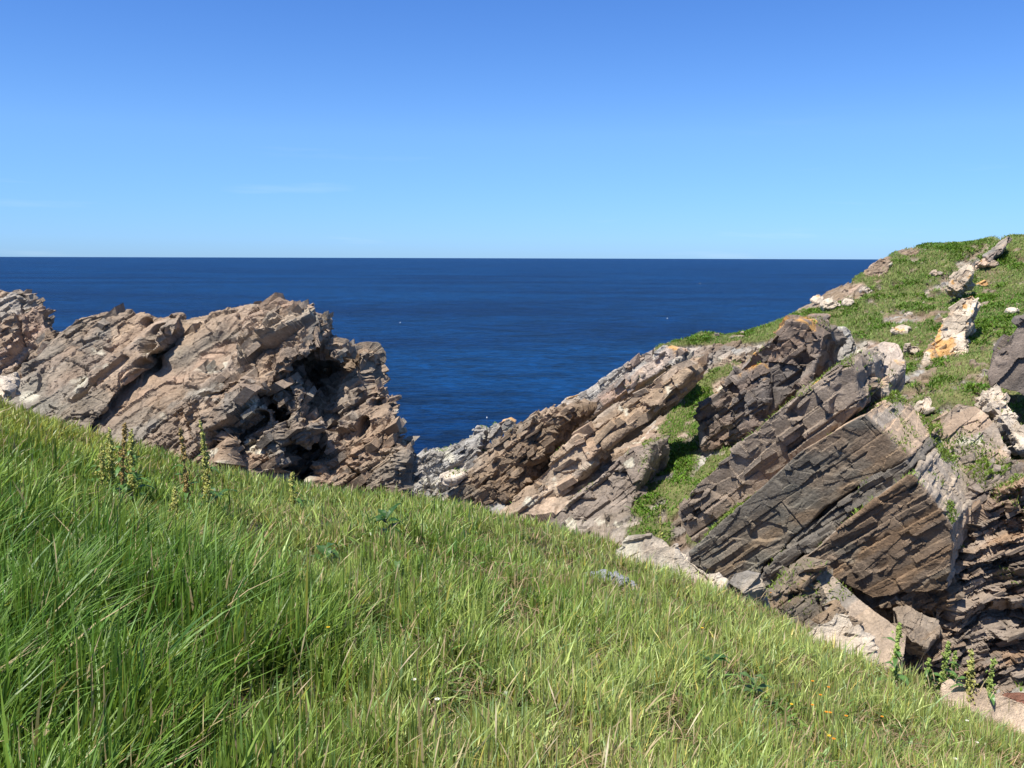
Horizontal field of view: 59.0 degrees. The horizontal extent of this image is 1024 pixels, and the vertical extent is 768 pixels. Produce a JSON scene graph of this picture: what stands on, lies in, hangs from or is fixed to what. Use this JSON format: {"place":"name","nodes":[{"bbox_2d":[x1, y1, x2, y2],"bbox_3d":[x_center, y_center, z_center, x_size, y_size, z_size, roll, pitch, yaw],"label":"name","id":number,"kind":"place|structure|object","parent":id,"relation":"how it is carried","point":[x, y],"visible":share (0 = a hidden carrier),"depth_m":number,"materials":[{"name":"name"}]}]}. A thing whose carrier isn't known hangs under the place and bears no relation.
{"place":"outdoors","nodes":[
{"label":"outdoors","id":0,"kind":"place"},
{"bbox_2d":[0,257,878,453],"bbox_3d":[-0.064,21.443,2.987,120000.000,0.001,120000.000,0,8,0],"label":"sea","id":1,"kind":"structure","parent":0,"point":[468,345],"depth_m":441.35,"materials":[{"name":"liquid"}]},
{"bbox_2d":[5,395,1013,767],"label":"ground","id":2,"kind":"structure","parent":0,"point":[432,650],"depth_m":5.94,"materials":[{"name":"green plant"}]},
{"bbox_2d":[84,443,130,494],"bbox_3d":[-3.314,0.728,7.374,0.372,0.513,0.226,-2,8,-18],"label":"dock plant","id":3,"kind":"object","parent":2,"relation":"on","point":[101,454],"visible":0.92,"depth_m":7.35,"materials":[{"name":"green plant"}]},
{"bbox_2d":[88,427,130,490],"bbox_3d":[-3.349,0.676,7.574,0.377,0.641,0.191,-4,9,-30],"label":"dock plant","id":4,"kind":"object","parent":2,"relation":"on","point":[111,468],"visible":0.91,"depth_m":7.55,"materials":[{"name":"green plant"}]},
{"bbox_2d":[110,422,139,501],"bbox_3d":[-3.117,0.669,7.264,0.198,0.746,0.363,0,8,0],"label":"dock plant","id":5,"kind":"object","parent":2,"relation":"on","point":[123,456],"visible":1,"depth_m":7.23,"materials":[{"name":"green plant"}]},
{"bbox_2d":[111,428,154,505],"bbox_3d":[-3.116,0.714,7.454,0.228,0.698,0.425,7,11,42],"label":"dock plant","id":6,"kind":"object","parent":2,"relation":"on","point":[131,444],"visible":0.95,"depth_m":7.46,"materials":[{"name":"green plant"}]},
{"bbox_2d":[168,486,182,518],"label":"dock plant","id":7,"kind":"object","parent":2,"relation":"on","point":[175,500],"visible":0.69,"depth_m":6.78,"materials":[{"name":"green plant"}]},
{"bbox_2d":[169,428,201,510],"bbox_3d":[-2.709,0.755,7.449,0.250,0.794,0.298,2,8,14],"label":"dock plant","id":8,"kind":"object","parent":2,"relation":"on","point":[184,457],"visible":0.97,"depth_m":7.46,"materials":[{"name":"green plant"}]},
{"bbox_2d":[185,420,221,512],"bbox_3d":[-2.545,0.731,7.368,0.340,0.910,0.175,-2,8,-17],"label":"dock plant","id":9,"kind":"object","parent":2,"relation":"on","point":[205,464],"visible":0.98,"depth_m":7.34,"materials":[{"name":"green plant"}]},
{"bbox_2d":[192,487,237,506],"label":"broadleaf weed","id":10,"kind":"object","parent":2,"relation":"on","point":[216,496],"visible":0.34,"depth_m":7.85,"materials":[{"name":"green plant"}]},
{"bbox_2d":[283,472,310,510],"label":"dock plant","id":11,"kind":"object","parent":2,"relation":"on","point":[298,500],"visible":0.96,"depth_m":8.82,"materials":[{"name":"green plant"}]},
{"bbox_2d":[308,542,339,561],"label":"broadleaf weed","id":12,"kind":"object","parent":2,"relation":"on","point":[322,549],"visible":0.76,"depth_m":6.23,"materials":[{"name":"green plant"}]},
{"bbox_2d":[370,503,404,535],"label":"broadleaf weed","id":13,"kind":"object","parent":2,"relation":"on","point":[383,512],"visible":0.75,"depth_m":7.46,"materials":[{"name":"green plant"}]},
{"bbox_2d":[384,560,409,580],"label":"broadleaf weed","id":14,"kind":"object","parent":2,"relation":"on","point":[397,564],"visible":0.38,"depth_m":5.74,"materials":[{"name":"green plant"}]},
{"bbox_2d":[1,440,1023,767],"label":"dead thatch","id":15,"kind":"object","parent":2,"relation":"on","point":[641,692],"visible":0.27,"depth_m":5.15,"materials":[{"name":"beige plant"}]},
{"bbox_2d":[8,404,1023,767],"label":"weeds","id":16,"kind":"object","parent":2,"relation":"on","point":[774,718],"visible":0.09,"depth_m":4.67,"materials":[{"name":"green plant"}]},
{"bbox_2d":[590,569,639,591],"bbox_3d":[0.758,1.756,7.338,0.652,0.521,0.492,0,8,0],"label":"rock","id":17,"kind":"object","parent":2,"relation":"on","point":[621,577],"visible":0.09,"depth_m":7.21,"materials":[{"name":"grey stone"}]},
{"bbox_2d":[658,505,662,538],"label":"dock plant","id":18,"kind":"object","parent":2,"relation":"on","point":[660,535],"visible":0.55,"depth_m":9.59,"materials":[{"name":"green plant"}]},
{"bbox_2d":[616,533,730,592],"bbox_3d":[1.768,2.134,9.154,1.142,1.315,1.487,5,9,32],"label":"rock","id":19,"kind":"object","parent":2,"relation":"on","point":[650,544],"visible":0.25,"depth_m":8.89,"materials":[{"name":"beige stone"}]},
{"bbox_2d":[694,653,731,674],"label":"broadleaf weed","id":20,"kind":"object","parent":2,"relation":"on","point":[720,658],"visible":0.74,"depth_m":5.05,"materials":[{"name":"green plant"}]},
{"bbox_2d":[728,570,770,609],"bbox_3d":[2.288,2.069,8.831,0.425,0.589,0.515,5,9,31],"label":"rock","id":21,"kind":"object","parent":2,"relation":"on","point":[751,583],"visible":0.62,"depth_m":8.64,"materials":[{"name":"grey stone"}]},
{"bbox_2d":[736,671,773,703],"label":"broadleaf weed","id":22,"kind":"object","parent":2,"relation":"on","point":[751,686],"visible":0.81,"depth_m":4.88,"materials":[{"name":"green plant"}]},
{"bbox_2d":[808,613,878,664],"bbox_3d":[2.844,2.536,7.756,0.756,1.235,1.043,3,8,20],"label":"rock","id":23,"kind":"object","parent":2,"relation":"on","point":[846,631],"visible":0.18,"depth_m":7.51,"materials":[{"name":"beige stone"}]},
{"bbox_2d":[879,622,909,686],"bbox_3d":[2.723,1.974,6.387,0.193,0.562,0.349,-7,11,-42],"label":"dock plant","id":24,"kind":"object","parent":2,"relation":"on","point":[897,654],"visible":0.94,"depth_m":6.42,"materials":[{"name":"green plant"}]},
{"bbox_2d":[915,658,944,689],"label":"dock plant","id":25,"kind":"object","parent":2,"relation":"on","point":[928,669],"visible":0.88,"depth_m":6.64,"materials":[{"name":"green plant"}]},
{"bbox_2d":[929,641,959,691],"bbox_3d":[3.185,2.157,6.629,0.297,0.562,0.219,-2,8,-13],"label":"dock plant","id":26,"kind":"object","parent":2,"relation":"on","point":[944,666],"visible":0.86,"depth_m":6.63,"materials":[{"name":"green plant"}]},
{"bbox_2d":[934,650,958,690],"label":"dock plant","id":27,"kind":"object","parent":2,"relation":"on","point":[953,665],"visible":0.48,"depth_m":6.64,"materials":[{"name":"green plant"}]},
{"bbox_2d":[950,649,977,704],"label":"dock plant","id":28,"kind":"object","parent":2,"relation":"on","point":[970,669],"visible":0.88,"depth_m":6.55,"materials":[{"name":"green plant"}]},
{"bbox_2d":[940,679,1023,732],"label":"rock","id":29,"kind":"object","parent":2,"relation":"on","point":[998,709],"visible":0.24,"depth_m":6.51,"materials":[{"name":"beige stone"}]},
{"bbox_2d":[983,657,997,704],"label":"dock plant","id":30,"kind":"object","parent":2,"relation":"on","point":[989,680],"visible":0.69,"depth_m":6.53,"materials":[{"name":"green plant"}]},
{"bbox_2d":[1002,692,1023,703],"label":"rock","id":31,"kind":"object","parent":2,"relation":"on","point":[1017,696],"visible":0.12,"depth_m":7.46,"materials":[{"name":"stone"}]},
{"bbox_2d":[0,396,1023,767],"bbox_3d":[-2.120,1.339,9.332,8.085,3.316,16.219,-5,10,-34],"label":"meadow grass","id":32,"kind":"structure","parent":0,"point":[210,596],"depth_m":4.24,"materials":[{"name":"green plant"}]},
{"bbox_2d":[0,0,1023,258],"label":"sky","id":33,"kind":"structure","parent":0,"point":[591,129],"materials":[{"name":"blue"}]},
{"bbox_2d":[439,236,1023,694],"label":"headland terrain","id":34,"kind":"structure","parent":0,"point":[739,350],"depth_m":41.35,"materials":[{"name":"beige stone"}]},
{"bbox_2d":[0,289,60,378],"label":"rock crag","id":35,"kind":"structure","parent":34,"relation":"on","point":[28,333],"depth_m":24.40,"materials":[{"name":"stone"}]},
{"bbox_2d":[2,292,422,501],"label":"rock crag","id":36,"kind":"structure","parent":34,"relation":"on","point":[278,383],"depth_m":19.48,"materials":[{"name":"brown stone"}]},
{"bbox_2d":[0,372,20,400],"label":"boulder","id":37,"kind":"object","parent":36,"relation":"on","point":[10,384],"visible":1,"depth_m":17.82,"materials":[{"name":"grey stone"}]},
{"bbox_2d":[169,312,181,317],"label":"stone","id":38,"kind":"object","parent":36,"relation":"on","point":[173,315],"visible":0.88,"depth_m":21.35,"materials":[{"name":"grey stone"}]},
{"bbox_2d":[411,433,484,499],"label":"rock ledge","id":39,"kind":"object","parent":34,"relation":"on","point":[462,454],"visible":0.51,"depth_m":42.90,"materials":[{"name":"grey stone"}]},
{"bbox_2d":[439,469,467,486],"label":"stone","id":40,"kind":"object","parent":34,"relation":"on","point":[457,479],"visible":0.97,"depth_m":40.32,"materials":[{"name":"beige stone"}]},
{"bbox_2d":[472,425,489,449],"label":"boulder","id":41,"kind":"object","parent":34,"relation":"on","point":[479,429],"visible":0.48,"depth_m":45.04,"materials":[{"name":"grey stone"}]},
{"bbox_2d":[487,423,502,442],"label":"boulder","id":42,"kind":"object","parent":34,"relation":"on","point":[494,430],"visible":0.83,"depth_m":44.96,"materials":[{"name":"grey stone"}]},
{"bbox_2d":[499,417,516,432],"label":"boulder","id":43,"kind":"object","parent":34,"relation":"on","point":[508,423],"visible":0.82,"depth_m":44.94,"materials":[{"name":"grey stone"}]},
{"bbox_2d":[443,398,596,507],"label":"rock rib","id":44,"kind":"object","parent":34,"relation":"on","point":[509,465],"visible":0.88,"depth_m":40.18,"materials":[{"name":"brown stone"}]},
{"bbox_2d":[500,353,708,516],"bbox_3d":[3.822,2.706,39.330,9.142,8.277,3.278,1,8,8],"label":"rock rib","id":45,"kind":"object","parent":34,"relation":"on","point":[584,451],"visible":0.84,"depth_m":38.22,"materials":[{"name":"beige stone"}]},
{"bbox_2d":[545,435,669,526],"bbox_3d":[3.739,4.621,36.961,5.825,4.761,3.586,0,8,0],"label":"rock rib","id":46,"kind":"object","parent":34,"relation":"on","point":[614,488],"visible":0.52,"depth_m":36.41,"materials":[{"name":"beige stone"}]},
{"bbox_2d":[557,345,693,428],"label":"rock rib","id":47,"kind":"object","parent":34,"relation":"on","point":[650,367],"visible":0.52,"depth_m":45.51,"materials":[{"name":"grey stone"}]},
{"bbox_2d":[423,255,1023,614],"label":"ledge tufts","id":48,"kind":"object","parent":34,"relation":"on","point":[941,449],"visible":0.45,"depth_m":27.77,"materials":[{"name":"green plant"}]},
{"bbox_2d":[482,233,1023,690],"bbox_3d":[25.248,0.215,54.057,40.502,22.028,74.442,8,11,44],"label":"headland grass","id":49,"kind":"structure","parent":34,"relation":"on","point":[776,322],"depth_m":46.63,"materials":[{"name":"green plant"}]},
{"bbox_2d":[693,313,846,450],"bbox_3d":[10.740,0.130,38.217,5.292,6.314,4.737,7,11,42],"label":"rock block","id":50,"kind":"object","parent":34,"relation":"on","point":[795,354],"visible":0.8,"depth_m":36.56,"materials":[{"name":"grey stone"}]},
{"bbox_2d":[678,346,890,542],"bbox_3d":[9.034,2.197,30.509,6.634,7.122,4.177,7,11,42],"label":"rock slab","id":51,"kind":"object","parent":34,"relation":"on","point":[834,399],"visible":0.72,"depth_m":28.61,"materials":[{"name":"grey stone"}]},
{"bbox_2d":[689,394,939,580],"bbox_3d":[9.682,3.572,29.546,6.918,6.766,4.450,6,10,36],"label":"rock slab","id":52,"kind":"object","parent":34,"relation":"on","point":[764,525],"visible":0.81,"depth_m":27.70,"materials":[{"name":"grey stone"}]},
{"bbox_2d":[810,294,823,304],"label":"stone","id":53,"kind":"object","parent":34,"relation":"on","point":[816,299],"visible":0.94,"depth_m":54.27,"materials":[{"name":"beige stone"}]},
{"bbox_2d":[766,555,879,664],"bbox_3d":[8.394,6.913,25.496,3.835,3.805,3.971,0,8,0],"label":"rock ledge","id":54,"kind":"object","parent":34,"relation":"on","point":[798,606],"visible":0.27,"depth_m":25.28,"materials":[{"name":"grey stone"}]},
{"bbox_2d":[819,298,840,310],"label":"stone","id":55,"kind":"object","parent":34,"relation":"on","point":[828,304],"visible":0.98,"depth_m":51.15,"materials":[{"name":"beige stone"}]},
{"bbox_2d":[837,326,856,362],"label":"boulder","id":56,"kind":"object","parent":34,"relation":"on","point":[849,347],"visible":0.41,"depth_m":40.05,"materials":[{"name":"grey stone"}]},
{"bbox_2d":[841,297,853,305],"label":"stone","id":57,"kind":"object","parent":34,"relation":"on","point":[847,301],"visible":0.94,"depth_m":50.90,"materials":[{"name":"beige stone"}]},
{"bbox_2d":[760,437,936,585],"bbox_3d":[10.283,4.196,28.541,5.256,5.325,3.312,7,10,40],"label":"rock bed","id":58,"kind":"object","parent":34,"relation":"on","point":[811,536],"visible":0.72,"depth_m":27.14,"materials":[{"name":"grey stone"}]},
{"bbox_2d":[816,570,905,671],"bbox_3d":[9.460,7.102,25.642,3.358,3.860,2.328,7,10,39],"label":"rock slab","id":59,"kind":"object","parent":34,"relation":"on","point":[877,626],"visible":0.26,"depth_m":24.98,"materials":[{"name":"beige stone"}]},
{"bbox_2d":[859,287,872,293],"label":"stone","id":60,"kind":"object","parent":34,"relation":"on","point":[867,290],"visible":0.95,"depth_m":52.04,"materials":[{"name":"beige stone"}]},
{"bbox_2d":[771,446,972,597],"bbox_3d":[10.974,4.757,27.950,5.749,5.797,4.490,6,10,37],"label":"rock slab","id":61,"kind":"object","parent":34,"relation":"on","point":[904,534],"visible":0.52,"depth_m":25.74,"materials":[{"name":"brown stone"}]},
{"bbox_2d":[866,258,892,275],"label":"rock outcrop","id":62,"kind":"object","parent":34,"relation":"on","point":[880,265],"visible":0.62,"depth_m":54.58,"materials":[{"name":"beige stone"}]},
{"bbox_2d":[874,341,905,392],"bbox_3d":[12.125,-0.353,30.334,2.021,2.129,2.846,4,9,27],"label":"rock slab","id":63,"kind":"object","parent":34,"relation":"on","point":[894,361],"visible":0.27,"depth_m":29.76,"materials":[{"name":"grey stone"}]},
{"bbox_2d":[890,324,911,334],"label":"stone","id":64,"kind":"object","parent":34,"relation":"on","point":[901,329],"visible":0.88,"depth_m":42.89,"materials":[{"name":"beige stone"}]},
{"bbox_2d":[904,375,910,384],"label":"stone","id":65,"kind":"object","parent":34,"relation":"on","point":[907,379],"visible":0.27,"depth_m":36.15,"materials":[{"name":"grey stone"}]},
{"bbox_2d":[854,572,965,621],"bbox_3d":[12.000,6.339,27.210,3.208,2.250,2.693,6,10,36],"label":"rock ledge","id":66,"kind":"object","parent":34,"relation":"on","point":[935,603],"visible":0.48,"depth_m":26.09,"materials":[{"name":"stone"}]},
{"bbox_2d":[903,343,919,353],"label":"stone","id":67,"kind":"object","parent":34,"relation":"on","point":[908,348],"visible":0.98,"depth_m":39.49,"materials":[{"name":"grey stone"}]},
{"bbox_2d":[891,605,941,656],"bbox_3d":[11.650,7.152,26.206,1.534,1.632,1.755,5,9,30],"label":"boulder","id":68,"kind":"object","parent":34,"relation":"on","point":[922,632],"visible":0.84,"depth_m":25.76,"materials":[{"name":"beige stone"}]},
{"bbox_2d":[913,397,934,413],"bbox_3d":[14.936,0.770,32.799,0.592,0.620,0.780,0,8,0],"label":"stone","id":69,"kind":"object","parent":34,"relation":"on","point":[923,406],"visible":0.97,"depth_m":32.75,"materials":[{"name":"beige stone"}]},
{"bbox_2d":[929,269,942,276],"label":"stone","id":70,"kind":"object","parent":34,"relation":"on","point":[935,273],"visible":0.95,"depth_m":51.81,"materials":[{"name":"beige stone"}]},
{"bbox_2d":[921,296,980,364],"bbox_3d":[18.896,-1.941,39.136,2.022,3.726,3.768,5,9,33],"label":"rock outcrop","id":71,"kind":"object","parent":34,"relation":"on","point":[956,329],"visible":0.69,"depth_m":38.67,"materials":[{"name":"beige stone"}]},
{"bbox_2d":[945,264,974,297],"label":"rock outcrop","id":72,"kind":"object","parent":34,"relation":"on","point":[960,283],"visible":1,"depth_m":46.61,"materials":[{"name":"beige stone"}]},
{"bbox_2d":[904,458,1023,695],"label":"rock ledges","id":73,"kind":"object","parent":34,"relation":"on","point":[983,618],"visible":0.56,"depth_m":25.86,"materials":[{"name":"brown stone"}]},
{"bbox_2d":[931,404,1010,473],"bbox_3d":[14.526,2.309,29.309,2.924,3.267,3.850,0,8,0],"label":"rock outcrop","id":74,"kind":"object","parent":34,"relation":"on","point":[958,418],"visible":0.38,"depth_m":28.80,"materials":[{"name":"beige stone"}]},
{"bbox_2d":[954,457,1009,573],"bbox_3d":[13.699,4.638,27.114,1.939,4.612,3.132,4,9,25],"label":"rock column","id":75,"kind":"object","parent":34,"relation":"on","point":[976,492],"visible":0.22,"depth_m":26.44,"materials":[{"name":"grey stone"}]},
{"bbox_2d":[976,280,988,286],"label":"stone","id":76,"kind":"object","parent":34,"relation":"on","point":[983,283],"visible":0.8,"depth_m":48.78,"materials":[{"name":"orange stone"}]},
{"bbox_2d":[986,260,998,267],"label":"stone","id":77,"kind":"object","parent":34,"relation":"on","point":[993,263],"visible":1,"depth_m":51.09,"materials":[{"name":"beige stone"}]},
{"bbox_2d":[975,237,1011,268],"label":"rock outcrop","id":78,"kind":"object","parent":34,"relation":"on","point":[997,251],"visible":0.94,"depth_m":51.40,"materials":[{"name":"grey stone"}]},
{"bbox_2d":[974,383,1023,457],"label":"stone strip","id":79,"kind":"object","parent":34,"relation":"on","point":[1011,429],"visible":0.94,"depth_m":29.29,"materials":[{"name":"beige stone"}]},
{"bbox_2d":[987,314,1023,395],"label":"boulder","id":80,"kind":"object","parent":34,"relation":"on","point":[1006,370],"visible":0.98,"depth_m":30.18,"materials":[{"name":"grey stone"}]},
{"bbox_2d":[1004,307,1018,313],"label":"stone","id":81,"kind":"object","parent":34,"relation":"on","point":[1011,310],"visible":0.98,"depth_m":42.06,"materials":[{"name":"white stone"}]}
]}

